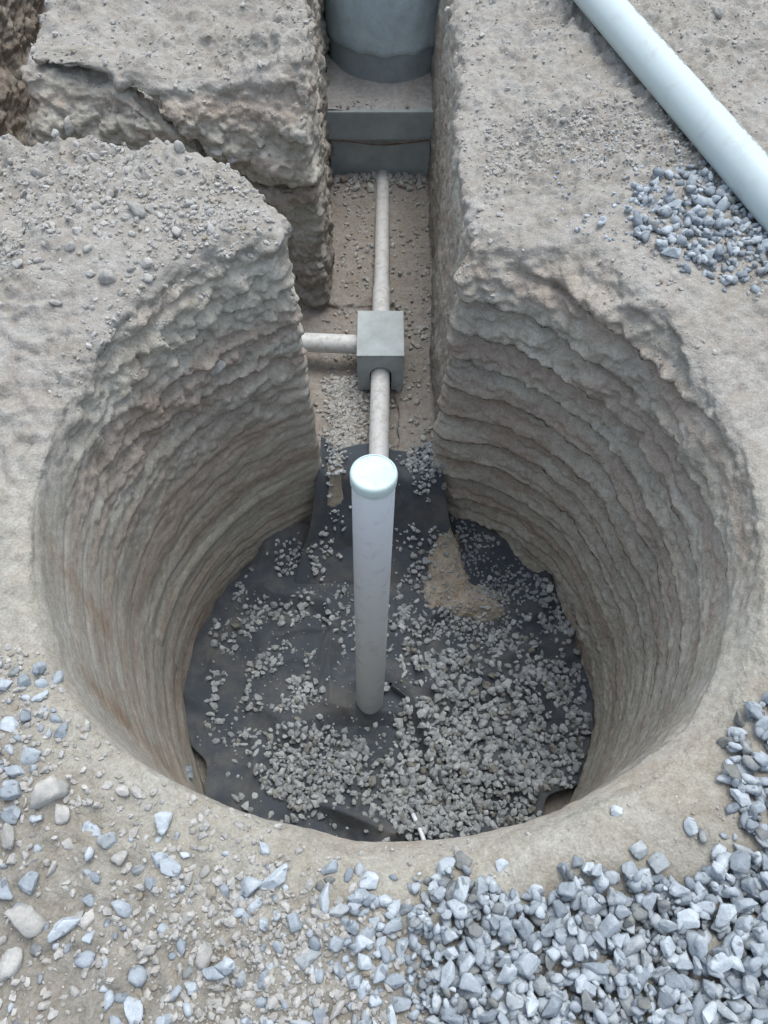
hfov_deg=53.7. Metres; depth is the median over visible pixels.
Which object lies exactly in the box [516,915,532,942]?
gravel stone
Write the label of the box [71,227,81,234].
earth clod
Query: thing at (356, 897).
gravel stone
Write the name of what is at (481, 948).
gravel stone
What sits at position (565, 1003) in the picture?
gravel stone
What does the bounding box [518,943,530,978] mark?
gravel stone
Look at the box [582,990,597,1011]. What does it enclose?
gravel stone
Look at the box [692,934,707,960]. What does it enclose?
gravel stone
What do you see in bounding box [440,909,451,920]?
gravel stone
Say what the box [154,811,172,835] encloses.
gravel stone
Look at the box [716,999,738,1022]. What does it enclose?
gravel stone
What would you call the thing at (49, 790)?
stone
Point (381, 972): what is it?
gravel stone
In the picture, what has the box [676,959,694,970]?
gravel stone
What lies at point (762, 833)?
gravel stone
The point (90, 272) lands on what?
earth clod
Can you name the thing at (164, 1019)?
gravel stone
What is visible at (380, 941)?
gravel stone
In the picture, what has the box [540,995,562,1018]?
gravel stone
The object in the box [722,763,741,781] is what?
gravel stone
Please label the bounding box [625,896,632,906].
gravel stone
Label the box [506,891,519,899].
gravel stone
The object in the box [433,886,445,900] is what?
gravel stone
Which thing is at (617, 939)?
gravel stone
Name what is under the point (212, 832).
rubble
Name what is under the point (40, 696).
gravel stone
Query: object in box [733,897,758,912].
gravel stone
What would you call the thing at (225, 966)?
gravel stone
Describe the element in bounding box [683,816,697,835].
gravel stone
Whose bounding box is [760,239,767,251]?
gravel stone
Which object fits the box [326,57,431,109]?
spilt soil
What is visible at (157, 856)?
gravel stone
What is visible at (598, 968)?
gravel stone
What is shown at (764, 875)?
gravel stone
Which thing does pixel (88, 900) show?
gravel stone
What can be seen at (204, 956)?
pebble
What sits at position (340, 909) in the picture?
gravel stone
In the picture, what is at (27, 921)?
pebble
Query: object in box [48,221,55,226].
earth clod
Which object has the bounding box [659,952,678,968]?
gravel stone
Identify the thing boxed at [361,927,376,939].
gravel stone
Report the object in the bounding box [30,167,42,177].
earth clod
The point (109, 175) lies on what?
earth clod
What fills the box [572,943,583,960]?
gravel stone
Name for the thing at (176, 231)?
earth clod
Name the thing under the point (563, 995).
gravel stone
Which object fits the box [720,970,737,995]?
gravel stone
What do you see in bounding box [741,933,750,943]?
gravel stone
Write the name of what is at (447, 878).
gravel stone
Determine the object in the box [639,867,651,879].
gravel stone
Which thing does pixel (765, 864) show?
gravel stone
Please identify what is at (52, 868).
earth clod
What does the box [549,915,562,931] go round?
gravel stone
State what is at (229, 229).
earth clod
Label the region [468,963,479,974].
gravel stone
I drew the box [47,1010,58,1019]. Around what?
earth clod
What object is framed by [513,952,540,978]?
gravel stone
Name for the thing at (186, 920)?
earth clod
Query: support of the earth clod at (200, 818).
on the ground
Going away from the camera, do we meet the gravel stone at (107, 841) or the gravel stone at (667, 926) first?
the gravel stone at (667, 926)
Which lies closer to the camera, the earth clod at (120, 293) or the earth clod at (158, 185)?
the earth clod at (120, 293)
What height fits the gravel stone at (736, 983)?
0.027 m
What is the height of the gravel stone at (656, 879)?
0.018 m
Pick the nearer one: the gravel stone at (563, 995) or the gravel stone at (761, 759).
the gravel stone at (563, 995)
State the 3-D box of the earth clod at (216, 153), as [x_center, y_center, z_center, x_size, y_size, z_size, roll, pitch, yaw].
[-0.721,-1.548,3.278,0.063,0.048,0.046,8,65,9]
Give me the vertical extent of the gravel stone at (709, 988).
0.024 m
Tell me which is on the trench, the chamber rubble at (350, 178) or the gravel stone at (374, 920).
the chamber rubble at (350, 178)
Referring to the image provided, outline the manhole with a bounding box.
[324,0,437,174]
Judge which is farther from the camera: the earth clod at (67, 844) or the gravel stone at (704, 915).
the earth clod at (67, 844)
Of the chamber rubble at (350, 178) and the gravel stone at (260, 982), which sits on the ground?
the gravel stone at (260, 982)
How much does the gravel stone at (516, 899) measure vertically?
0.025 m
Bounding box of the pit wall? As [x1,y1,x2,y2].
[48,247,746,843]
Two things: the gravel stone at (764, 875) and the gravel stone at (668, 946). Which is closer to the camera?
the gravel stone at (668, 946)
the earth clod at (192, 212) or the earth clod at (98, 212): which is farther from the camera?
the earth clod at (192, 212)
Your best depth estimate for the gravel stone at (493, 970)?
1.37 m
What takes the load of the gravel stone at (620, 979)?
on the gravel at (538, 909)
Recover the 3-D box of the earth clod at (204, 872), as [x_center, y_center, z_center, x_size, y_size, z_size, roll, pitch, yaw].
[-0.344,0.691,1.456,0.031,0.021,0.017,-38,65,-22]
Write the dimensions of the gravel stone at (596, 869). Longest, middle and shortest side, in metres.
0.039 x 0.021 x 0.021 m
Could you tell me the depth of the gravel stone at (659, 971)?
1.35 m
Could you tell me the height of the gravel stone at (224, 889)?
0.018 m
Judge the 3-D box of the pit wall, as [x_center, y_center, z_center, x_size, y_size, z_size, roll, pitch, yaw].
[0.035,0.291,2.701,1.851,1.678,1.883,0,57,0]
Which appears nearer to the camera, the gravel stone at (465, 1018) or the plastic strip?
the gravel stone at (465, 1018)
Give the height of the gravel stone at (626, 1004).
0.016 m
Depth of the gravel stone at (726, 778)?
1.54 m
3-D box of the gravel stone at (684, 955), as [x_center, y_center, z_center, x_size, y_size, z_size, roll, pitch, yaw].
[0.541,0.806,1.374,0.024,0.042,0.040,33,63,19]
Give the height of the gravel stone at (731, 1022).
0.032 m
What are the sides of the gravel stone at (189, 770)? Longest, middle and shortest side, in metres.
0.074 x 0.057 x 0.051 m
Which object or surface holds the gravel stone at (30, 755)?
on the ground
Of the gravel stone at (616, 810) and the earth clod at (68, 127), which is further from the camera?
the earth clod at (68, 127)
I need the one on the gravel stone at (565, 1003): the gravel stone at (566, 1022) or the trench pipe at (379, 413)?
the gravel stone at (566, 1022)
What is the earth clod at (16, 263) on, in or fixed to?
on the ground
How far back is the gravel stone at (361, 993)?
1.35 m
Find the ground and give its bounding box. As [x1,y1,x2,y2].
[0,0,767,1023]
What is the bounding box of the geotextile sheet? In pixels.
[184,437,593,841]
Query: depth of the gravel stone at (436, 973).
1.35 m
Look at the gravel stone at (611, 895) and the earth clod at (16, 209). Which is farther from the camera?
the earth clod at (16, 209)
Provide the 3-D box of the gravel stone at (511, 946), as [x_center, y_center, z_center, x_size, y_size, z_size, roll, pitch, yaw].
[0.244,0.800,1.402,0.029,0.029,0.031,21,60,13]
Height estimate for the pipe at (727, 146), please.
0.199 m
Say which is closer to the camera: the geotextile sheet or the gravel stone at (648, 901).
the gravel stone at (648, 901)
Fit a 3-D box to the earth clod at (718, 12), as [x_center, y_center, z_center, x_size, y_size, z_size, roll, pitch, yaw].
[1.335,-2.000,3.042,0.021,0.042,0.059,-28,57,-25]
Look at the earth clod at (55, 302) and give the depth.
2.18 m
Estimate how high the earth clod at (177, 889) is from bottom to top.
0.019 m
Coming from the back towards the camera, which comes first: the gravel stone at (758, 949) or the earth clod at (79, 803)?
the earth clod at (79, 803)
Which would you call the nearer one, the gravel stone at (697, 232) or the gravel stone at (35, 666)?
the gravel stone at (35, 666)
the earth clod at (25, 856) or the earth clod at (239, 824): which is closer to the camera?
the earth clod at (25, 856)
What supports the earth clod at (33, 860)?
on the ground
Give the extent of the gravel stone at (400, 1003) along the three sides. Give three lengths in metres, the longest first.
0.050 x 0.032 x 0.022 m
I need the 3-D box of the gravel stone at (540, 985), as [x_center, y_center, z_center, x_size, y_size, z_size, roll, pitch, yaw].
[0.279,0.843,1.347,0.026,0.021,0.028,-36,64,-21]
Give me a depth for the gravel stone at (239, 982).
1.36 m
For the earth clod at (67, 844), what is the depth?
1.47 m
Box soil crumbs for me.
[0,0,767,1023]
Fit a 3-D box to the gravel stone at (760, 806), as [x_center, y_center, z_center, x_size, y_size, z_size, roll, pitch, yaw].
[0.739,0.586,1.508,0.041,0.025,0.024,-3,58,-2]
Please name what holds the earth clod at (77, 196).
on the ground
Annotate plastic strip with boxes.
[411,813,425,839]
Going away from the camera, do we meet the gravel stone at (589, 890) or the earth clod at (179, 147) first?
the gravel stone at (589, 890)
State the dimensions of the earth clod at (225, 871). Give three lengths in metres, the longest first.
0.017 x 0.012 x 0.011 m
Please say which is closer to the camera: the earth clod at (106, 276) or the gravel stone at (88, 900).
the gravel stone at (88, 900)
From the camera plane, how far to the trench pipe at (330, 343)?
3.69 m
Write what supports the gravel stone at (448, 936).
on the gravel at (538, 909)
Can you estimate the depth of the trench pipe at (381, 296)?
4.16 m
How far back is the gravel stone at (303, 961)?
1.38 m
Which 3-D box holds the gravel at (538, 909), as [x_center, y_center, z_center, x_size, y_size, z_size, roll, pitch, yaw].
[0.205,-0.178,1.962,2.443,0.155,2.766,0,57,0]
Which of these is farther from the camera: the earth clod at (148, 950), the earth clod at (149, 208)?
the earth clod at (149, 208)
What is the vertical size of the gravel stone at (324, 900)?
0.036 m
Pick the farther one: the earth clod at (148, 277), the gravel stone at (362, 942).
the earth clod at (148, 277)
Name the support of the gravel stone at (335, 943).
on the ground
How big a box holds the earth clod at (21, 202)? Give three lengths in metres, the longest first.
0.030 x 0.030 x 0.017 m
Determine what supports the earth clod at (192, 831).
on the ground
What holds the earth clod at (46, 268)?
on the ground
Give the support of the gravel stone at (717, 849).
on the ground
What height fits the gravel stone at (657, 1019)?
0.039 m
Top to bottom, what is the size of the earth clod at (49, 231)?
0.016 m
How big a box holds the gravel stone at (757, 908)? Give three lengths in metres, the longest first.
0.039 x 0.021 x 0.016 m
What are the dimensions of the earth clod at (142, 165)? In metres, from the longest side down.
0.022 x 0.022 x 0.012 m
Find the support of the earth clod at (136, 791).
on the ground
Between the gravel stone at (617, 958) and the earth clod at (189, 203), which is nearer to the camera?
the gravel stone at (617, 958)
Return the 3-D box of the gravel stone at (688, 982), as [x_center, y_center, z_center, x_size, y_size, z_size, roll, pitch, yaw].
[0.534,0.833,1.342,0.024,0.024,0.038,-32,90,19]
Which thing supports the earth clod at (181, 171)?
on the ground
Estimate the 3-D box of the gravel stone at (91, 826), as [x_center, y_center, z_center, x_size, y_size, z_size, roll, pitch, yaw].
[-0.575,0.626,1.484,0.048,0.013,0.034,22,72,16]
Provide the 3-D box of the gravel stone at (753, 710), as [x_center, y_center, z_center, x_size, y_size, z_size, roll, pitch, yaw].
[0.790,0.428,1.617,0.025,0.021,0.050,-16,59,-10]
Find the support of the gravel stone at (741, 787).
on the ground
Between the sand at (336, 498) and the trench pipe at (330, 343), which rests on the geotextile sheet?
the sand at (336, 498)
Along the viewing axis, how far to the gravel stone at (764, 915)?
1.38 m
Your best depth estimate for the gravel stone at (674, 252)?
2.29 m
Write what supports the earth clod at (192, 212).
on the ground
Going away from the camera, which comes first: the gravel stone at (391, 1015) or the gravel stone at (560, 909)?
the gravel stone at (391, 1015)
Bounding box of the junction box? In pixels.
[357,311,403,389]
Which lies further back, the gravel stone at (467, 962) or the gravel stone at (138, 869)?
the gravel stone at (138, 869)
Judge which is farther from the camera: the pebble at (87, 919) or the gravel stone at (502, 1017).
the pebble at (87, 919)
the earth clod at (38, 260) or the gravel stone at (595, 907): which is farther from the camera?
the earth clod at (38, 260)
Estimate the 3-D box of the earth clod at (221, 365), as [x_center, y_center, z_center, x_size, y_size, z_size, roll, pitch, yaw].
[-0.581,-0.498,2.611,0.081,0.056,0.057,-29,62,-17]
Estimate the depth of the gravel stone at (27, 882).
1.43 m
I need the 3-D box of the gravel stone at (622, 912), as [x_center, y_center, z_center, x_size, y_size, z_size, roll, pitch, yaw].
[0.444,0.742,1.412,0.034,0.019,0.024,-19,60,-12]
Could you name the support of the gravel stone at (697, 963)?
on the gravel at (538, 909)
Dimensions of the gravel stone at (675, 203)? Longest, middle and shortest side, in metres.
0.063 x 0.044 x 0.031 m
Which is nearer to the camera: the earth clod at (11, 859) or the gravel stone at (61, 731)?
the earth clod at (11, 859)
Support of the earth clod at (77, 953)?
on the ground
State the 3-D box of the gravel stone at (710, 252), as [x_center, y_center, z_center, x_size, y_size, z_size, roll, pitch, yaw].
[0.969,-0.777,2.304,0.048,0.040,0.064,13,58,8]
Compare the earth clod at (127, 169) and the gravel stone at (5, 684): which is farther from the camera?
the earth clod at (127, 169)
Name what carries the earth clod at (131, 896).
on the ground
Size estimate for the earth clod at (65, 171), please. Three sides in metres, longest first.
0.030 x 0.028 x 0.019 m
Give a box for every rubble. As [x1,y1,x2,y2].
[0,0,767,1023]
[313,185,433,455]
[333,86,429,194]
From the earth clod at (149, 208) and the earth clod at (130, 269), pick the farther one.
the earth clod at (149, 208)
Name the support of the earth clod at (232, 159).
on the trench
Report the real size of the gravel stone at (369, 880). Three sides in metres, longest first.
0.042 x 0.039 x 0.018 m
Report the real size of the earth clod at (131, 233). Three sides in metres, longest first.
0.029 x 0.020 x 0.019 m
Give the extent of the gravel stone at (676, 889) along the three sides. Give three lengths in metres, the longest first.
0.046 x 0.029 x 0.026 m
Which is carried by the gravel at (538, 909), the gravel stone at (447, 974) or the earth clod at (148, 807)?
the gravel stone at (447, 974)
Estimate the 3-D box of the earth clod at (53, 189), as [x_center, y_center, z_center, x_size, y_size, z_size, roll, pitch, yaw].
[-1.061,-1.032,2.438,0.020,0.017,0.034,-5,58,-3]
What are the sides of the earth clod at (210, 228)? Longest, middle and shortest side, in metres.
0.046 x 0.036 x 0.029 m
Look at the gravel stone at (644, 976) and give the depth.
1.34 m
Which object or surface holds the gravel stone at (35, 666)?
on the gravel stone at (42, 666)
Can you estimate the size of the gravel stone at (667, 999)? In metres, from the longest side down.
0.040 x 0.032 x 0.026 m
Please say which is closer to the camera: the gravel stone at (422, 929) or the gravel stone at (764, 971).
the gravel stone at (764, 971)
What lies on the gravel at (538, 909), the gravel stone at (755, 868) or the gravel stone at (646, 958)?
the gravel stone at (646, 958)
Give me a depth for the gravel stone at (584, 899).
1.41 m
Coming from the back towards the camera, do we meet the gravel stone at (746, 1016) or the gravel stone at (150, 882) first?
the gravel stone at (150, 882)
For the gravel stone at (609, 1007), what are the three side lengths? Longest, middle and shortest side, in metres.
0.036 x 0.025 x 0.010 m
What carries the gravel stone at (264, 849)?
on the ground
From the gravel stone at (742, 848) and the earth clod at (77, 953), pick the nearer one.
the earth clod at (77, 953)
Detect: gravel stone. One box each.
[0,679,12,690]
[0,716,18,732]
[0,779,22,800]
[0,805,20,824]
[0,877,12,899]
[3,765,24,777]
[17,673,30,686]
[18,870,38,894]
[20,709,31,721]
[20,747,40,765]
[30,690,48,701]
[32,661,45,673]
[32,663,38,674]
[47,916,80,942]
[54,722,67,738]
[81,894,94,906]
[82,821,100,836]
[82,930,94,943]
[97,832,117,849]
[131,864,144,875]
[145,877,155,889]
[151,852,168,868]
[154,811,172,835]
[155,1013,171,1023]
[159,857,180,876]
[184,981,197,995]
[185,764,193,778]
[202,966,224,980]
[215,957,234,975]
[219,882,229,898]
[235,970,245,988]
[240,875,261,897]
[257,969,267,989]
[259,840,269,854]
[259,863,287,890]
[259,917,267,930]
[287,911,302,931]
[290,1020,311,1023]
[294,949,321,970]
[312,1006,326,1023]
[318,882,329,913]
[320,859,337,874]
[327,935,343,951]
[329,902,349,917]
[333,961,346,980]
[340,918,359,935]
[346,971,359,988]
[347,891,362,903]
[348,901,362,910]
[351,934,373,952]
[353,888,375,906]
[356,984,365,1000]
[357,953,372,969]
[357,1020,372,1023]
[358,870,378,889]
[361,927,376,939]
[368,916,379,928]
[373,963,388,983]
[375,936,385,949]
[381,916,402,933]
[382,972,406,989]
[386,1004,396,1023]
[391,995,411,1012]
[396,937,408,956]
[399,904,412,916]
[414,907,425,933]
[425,1015,441,1023]
[431,963,444,981]
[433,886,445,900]
[436,856,455,874]
[436,871,452,887]
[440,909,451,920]
[440,929,457,944]
[440,958,454,989]
[441,1013,464,1023]
[443,946,458,959]
[446,899,467,919]
[453,850,472,870]
[453,876,470,902]
[455,966,459,976]
[457,939,468,952]
[458,972,481,993]
[459,951,474,977]
[460,1013,468,1023]
[468,921,483,937]
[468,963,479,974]
[470,886,476,894]
[473,942,485,956]
[474,892,486,908]
[476,875,487,895]
[477,1010,497,1022]
[480,900,494,914]
[488,916,499,929]
[488,936,501,950]
[489,972,504,1000]
[489,1001,507,1016]
[490,966,497,974]
[495,858,508,872]
[495,953,512,966]
[496,963,517,983]
[497,1010,509,1023]
[498,894,509,915]
[498,916,516,938]
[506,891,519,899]
[506,991,523,1010]
[508,936,523,950]
[509,895,521,904]
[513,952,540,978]
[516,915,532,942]
[517,1013,527,1023]
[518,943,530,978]
[521,884,544,901]
[526,997,538,1016]
[532,974,547,995]
[540,921,554,937]
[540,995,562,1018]
[544,943,565,964]
[545,953,554,970]
[545,989,567,1000]
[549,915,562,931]
[550,982,572,1021]
[552,899,567,918]
[554,927,566,944]
[557,862,569,880]
[557,881,577,898]
[561,1020,576,1023]
[565,1004,574,1019]
[567,916,577,935]
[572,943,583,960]
[573,856,583,867]
[573,996,582,1009]
[575,973,586,993]
[579,885,600,899]
[580,896,602,915]
[580,980,596,998]
[581,862,593,876]
[581,894,588,910]
[581,962,609,974]
[582,913,594,930]
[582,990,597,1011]
[590,927,605,949]
[591,863,601,875]
[597,215,606,226]
[598,912,620,938]
[604,996,615,1016]
[606,886,616,904]
[611,804,622,816]
[611,933,625,949]
[613,972,629,986]
[614,947,626,971]
[615,905,631,919]
[617,985,629,999]
[618,908,634,935]
[619,993,634,1016]
[621,861,638,879]
[622,933,645,956]
[623,914,635,927]
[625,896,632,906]
[629,840,647,859]
[629,967,650,995]
[630,952,641,969]
[638,997,651,1009]
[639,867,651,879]
[641,876,653,887]
[641,948,651,967]
[642,892,657,910]
[646,851,669,873]
[650,965,670,982]
[651,873,664,885]
[651,1014,664,1023]
[654,1008,667,1018]
[657,989,677,1009]
[659,919,677,933]
[659,936,675,957]
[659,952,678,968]
[659,985,676,1004]
[661,247,680,258]
[664,969,685,991]
[664,1012,683,1023]
[666,199,681,208]
[669,881,690,897]
[673,894,692,905]
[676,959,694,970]
[677,908,699,928]
[677,949,689,970]
[679,973,693,990]
[681,989,693,997]
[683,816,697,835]
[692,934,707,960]
[693,881,707,901]
[693,956,702,970]
[694,228,701,235]
[697,901,716,914]
[699,911,710,919]
[701,250,712,259]
[702,979,715,998]
[702,1001,717,1023]
[707,952,733,973]
[709,885,724,897]
[711,843,726,859]
[711,860,725,879]
[711,921,729,932]
[711,946,731,956]
[714,903,736,927]
[715,983,723,999]
[716,736,738,747]
[716,773,745,784]
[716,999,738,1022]
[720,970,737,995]
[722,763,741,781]
[725,1021,739,1023]
[726,976,750,995]
[726,998,752,1022]
[727,726,747,736]
[729,955,744,972]
[730,788,751,806]
[730,850,750,874]
[731,935,743,958]
[731,993,743,999]
[733,843,752,862]
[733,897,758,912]
[734,710,745,727]
[736,917,750,931]
[737,783,748,793]
[741,876,756,896]
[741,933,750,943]
[743,701,763,719]
[743,956,761,972]
[743,977,755,994]
[744,992,767,1008]
[746,800,765,812]
[749,805,757,821]
[749,943,764,956]
[751,751,767,766]
[751,863,760,872]
[751,925,767,945]
[751,951,767,967]
[752,1008,767,1023]
[753,776,763,788]
[754,904,762,913]
[755,715,767,730]
[755,826,767,840]
[755,833,767,847]
[759,871,767,886]
[759,890,767,903]
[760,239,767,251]
[760,902,767,912]
[761,911,767,921]
[761,968,767,977]
[762,691,767,703]
[763,858,767,871]
[764,980,767,990]
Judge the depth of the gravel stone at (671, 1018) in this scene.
1.30 m
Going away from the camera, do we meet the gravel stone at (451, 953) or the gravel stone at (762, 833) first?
the gravel stone at (451, 953)
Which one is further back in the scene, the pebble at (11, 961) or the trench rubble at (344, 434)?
the trench rubble at (344, 434)
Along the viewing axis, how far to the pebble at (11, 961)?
1.35 m
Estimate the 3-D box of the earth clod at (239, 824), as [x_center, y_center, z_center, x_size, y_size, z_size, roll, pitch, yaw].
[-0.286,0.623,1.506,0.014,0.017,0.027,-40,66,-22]
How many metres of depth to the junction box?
3.60 m
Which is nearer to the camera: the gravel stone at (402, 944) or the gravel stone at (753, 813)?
the gravel stone at (402, 944)
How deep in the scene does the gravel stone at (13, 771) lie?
1.54 m
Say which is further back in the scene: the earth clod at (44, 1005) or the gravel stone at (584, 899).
the gravel stone at (584, 899)
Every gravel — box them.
[0,125,767,1023]
[197,438,591,841]
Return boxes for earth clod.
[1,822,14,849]
[4,246,12,253]
[6,853,15,864]
[10,259,22,267]
[13,207,20,212]
[15,840,22,846]
[17,199,26,205]
[19,973,25,982]
[22,850,29,860]
[24,798,27,807]
[25,858,37,865]
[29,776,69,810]
[30,46,35,53]
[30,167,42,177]
[30,219,37,226]
[33,257,43,262]
[36,1000,50,1010]
[40,266,51,269]
[45,178,54,184]
[46,229,53,233]
[47,861,57,877]
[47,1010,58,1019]
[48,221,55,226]
[49,299,62,305]
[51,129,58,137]
[51,186,56,193]
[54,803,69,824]
[61,168,69,175]
[61,838,73,849]
[63,116,73,137]
[64,241,75,251]
[69,986,79,998]
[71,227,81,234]
[72,183,77,191]
[73,141,79,147]
[73,949,80,957]
[74,193,84,199]
[74,796,81,807]
[75,204,82,211]
[77,199,83,204]
[82,303,88,309]
[83,244,93,251]
[85,269,94,276]
[89,153,99,160]
[91,201,103,210]
[92,227,97,233]
[95,209,102,216]
[98,269,115,283]
[106,172,113,177]
[106,189,114,197]
[110,850,127,865]
[110,878,117,885]
[114,183,120,190]
[115,785,129,795]
[117,288,122,295]
[118,827,126,833]
[124,165,131,174]
[126,201,147,218]
[127,266,135,271]
[128,230,135,236]
[128,894,135,899]
[130,786,142,798]
[130,920,136,929]
[133,172,141,179]
[139,163,144,169]
[139,257,152,268]
[140,944,155,955]
[143,273,152,281]
[144,804,151,810]
[145,204,154,213]
[150,787,158,795]
[155,181,161,188]
[155,211,164,218]
[168,845,175,852]
[171,226,181,237]
[174,140,185,152]
[175,168,186,174]
[175,883,181,893]
[180,911,192,926]
[184,200,194,207]
[189,210,196,215]
[189,818,197,825]
[189,828,196,833]
[190,205,199,209]
[190,794,196,802]
[198,813,203,822]
[198,865,210,878]
[207,221,214,233]
[207,904,214,917]
[210,149,222,156]
[210,360,226,376]
[213,998,222,1005]
[221,868,228,874]
[224,227,233,232]
[228,156,238,163]
[234,821,244,830]
[256,228,261,234]
[295,848,302,853]
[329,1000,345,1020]
[560,117,566,122]
[712,6,723,18]
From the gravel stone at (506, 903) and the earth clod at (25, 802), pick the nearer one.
the gravel stone at (506, 903)
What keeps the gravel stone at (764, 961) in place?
on the gravel at (538, 909)
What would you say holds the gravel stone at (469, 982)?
on the gravel at (538, 909)
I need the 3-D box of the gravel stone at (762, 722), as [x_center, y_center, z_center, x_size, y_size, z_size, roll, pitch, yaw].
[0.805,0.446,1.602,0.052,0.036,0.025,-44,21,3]
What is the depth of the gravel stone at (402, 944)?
1.39 m
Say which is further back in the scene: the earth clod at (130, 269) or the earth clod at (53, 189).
the earth clod at (53, 189)
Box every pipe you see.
[302,333,356,353]
[350,454,397,713]
[369,367,389,457]
[372,170,389,310]
[573,0,767,232]
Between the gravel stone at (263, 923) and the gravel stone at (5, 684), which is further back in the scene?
the gravel stone at (5, 684)
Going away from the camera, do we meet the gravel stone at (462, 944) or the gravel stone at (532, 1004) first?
the gravel stone at (532, 1004)
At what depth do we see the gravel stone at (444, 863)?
1.47 m
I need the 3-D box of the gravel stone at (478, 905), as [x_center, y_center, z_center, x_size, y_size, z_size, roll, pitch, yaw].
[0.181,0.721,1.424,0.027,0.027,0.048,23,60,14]
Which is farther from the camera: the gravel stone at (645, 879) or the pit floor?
the pit floor
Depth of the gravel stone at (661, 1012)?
1.32 m
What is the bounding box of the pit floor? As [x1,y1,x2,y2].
[196,657,587,814]
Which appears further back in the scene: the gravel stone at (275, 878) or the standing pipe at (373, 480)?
the standing pipe at (373, 480)
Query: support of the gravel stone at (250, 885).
on the ground
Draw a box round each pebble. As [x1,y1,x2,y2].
[0,946,22,981]
[3,903,47,937]
[79,909,94,930]
[195,941,212,969]
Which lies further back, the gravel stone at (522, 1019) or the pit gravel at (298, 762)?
the pit gravel at (298, 762)
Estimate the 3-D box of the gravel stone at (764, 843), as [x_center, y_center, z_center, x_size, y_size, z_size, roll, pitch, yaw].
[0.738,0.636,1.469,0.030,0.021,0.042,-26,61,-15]
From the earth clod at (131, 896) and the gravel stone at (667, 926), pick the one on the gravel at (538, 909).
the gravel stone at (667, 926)
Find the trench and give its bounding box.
[0,0,465,467]
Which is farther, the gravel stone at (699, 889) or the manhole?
the manhole
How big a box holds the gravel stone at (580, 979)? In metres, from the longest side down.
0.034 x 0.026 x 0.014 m
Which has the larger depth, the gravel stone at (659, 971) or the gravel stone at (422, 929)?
the gravel stone at (422, 929)
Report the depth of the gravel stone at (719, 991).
1.33 m
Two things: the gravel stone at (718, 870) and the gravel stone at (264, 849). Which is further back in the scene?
the gravel stone at (264, 849)
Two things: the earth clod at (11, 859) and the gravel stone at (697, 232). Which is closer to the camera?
the earth clod at (11, 859)
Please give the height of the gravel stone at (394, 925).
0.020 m
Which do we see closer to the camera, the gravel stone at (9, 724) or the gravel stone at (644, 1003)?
the gravel stone at (644, 1003)
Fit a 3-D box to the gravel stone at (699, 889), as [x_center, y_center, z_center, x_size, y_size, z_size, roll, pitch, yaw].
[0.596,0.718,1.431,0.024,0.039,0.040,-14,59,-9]
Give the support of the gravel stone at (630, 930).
on the ground
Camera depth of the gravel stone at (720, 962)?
1.32 m
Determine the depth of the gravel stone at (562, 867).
1.46 m
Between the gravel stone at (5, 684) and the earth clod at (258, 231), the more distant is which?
the earth clod at (258, 231)
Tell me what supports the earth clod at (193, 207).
on the ground
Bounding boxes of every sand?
[327,454,342,506]
[422,527,468,611]
[448,582,504,621]
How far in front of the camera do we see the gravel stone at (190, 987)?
1.36 m
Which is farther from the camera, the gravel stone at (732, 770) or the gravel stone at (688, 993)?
the gravel stone at (732, 770)
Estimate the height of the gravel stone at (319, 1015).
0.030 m
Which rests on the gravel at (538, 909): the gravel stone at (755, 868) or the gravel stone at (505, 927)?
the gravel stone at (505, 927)
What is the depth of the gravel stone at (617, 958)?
1.36 m
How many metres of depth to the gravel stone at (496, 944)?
1.39 m
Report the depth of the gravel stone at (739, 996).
1.32 m
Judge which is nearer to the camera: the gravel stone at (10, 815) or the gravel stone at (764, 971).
the gravel stone at (764, 971)
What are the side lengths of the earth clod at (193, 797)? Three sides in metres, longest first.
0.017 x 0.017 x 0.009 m
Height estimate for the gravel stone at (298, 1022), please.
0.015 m
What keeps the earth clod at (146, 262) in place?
on the ground
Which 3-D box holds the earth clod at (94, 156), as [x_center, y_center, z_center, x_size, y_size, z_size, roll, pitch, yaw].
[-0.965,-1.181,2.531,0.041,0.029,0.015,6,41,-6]
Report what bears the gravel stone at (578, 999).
on the gravel at (538, 909)
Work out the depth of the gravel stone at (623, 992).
1.33 m
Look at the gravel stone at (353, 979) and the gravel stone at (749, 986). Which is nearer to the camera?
the gravel stone at (749, 986)
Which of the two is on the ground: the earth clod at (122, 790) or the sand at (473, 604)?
the earth clod at (122, 790)
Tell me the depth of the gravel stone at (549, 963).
1.36 m
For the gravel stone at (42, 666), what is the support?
on the ground
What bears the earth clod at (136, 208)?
on the ground
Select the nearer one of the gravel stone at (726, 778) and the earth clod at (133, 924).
the earth clod at (133, 924)
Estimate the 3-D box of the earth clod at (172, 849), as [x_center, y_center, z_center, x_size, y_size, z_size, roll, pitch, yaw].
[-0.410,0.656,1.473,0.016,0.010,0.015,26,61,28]
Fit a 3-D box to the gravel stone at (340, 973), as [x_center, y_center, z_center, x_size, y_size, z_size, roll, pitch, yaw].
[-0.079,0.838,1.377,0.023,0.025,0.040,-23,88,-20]
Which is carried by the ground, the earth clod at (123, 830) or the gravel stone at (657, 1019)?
the earth clod at (123, 830)
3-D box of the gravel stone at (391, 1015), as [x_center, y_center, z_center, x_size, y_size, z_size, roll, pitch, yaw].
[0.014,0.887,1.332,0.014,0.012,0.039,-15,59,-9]
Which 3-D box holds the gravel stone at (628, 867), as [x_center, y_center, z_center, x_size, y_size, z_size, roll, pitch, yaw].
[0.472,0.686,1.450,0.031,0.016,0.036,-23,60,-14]

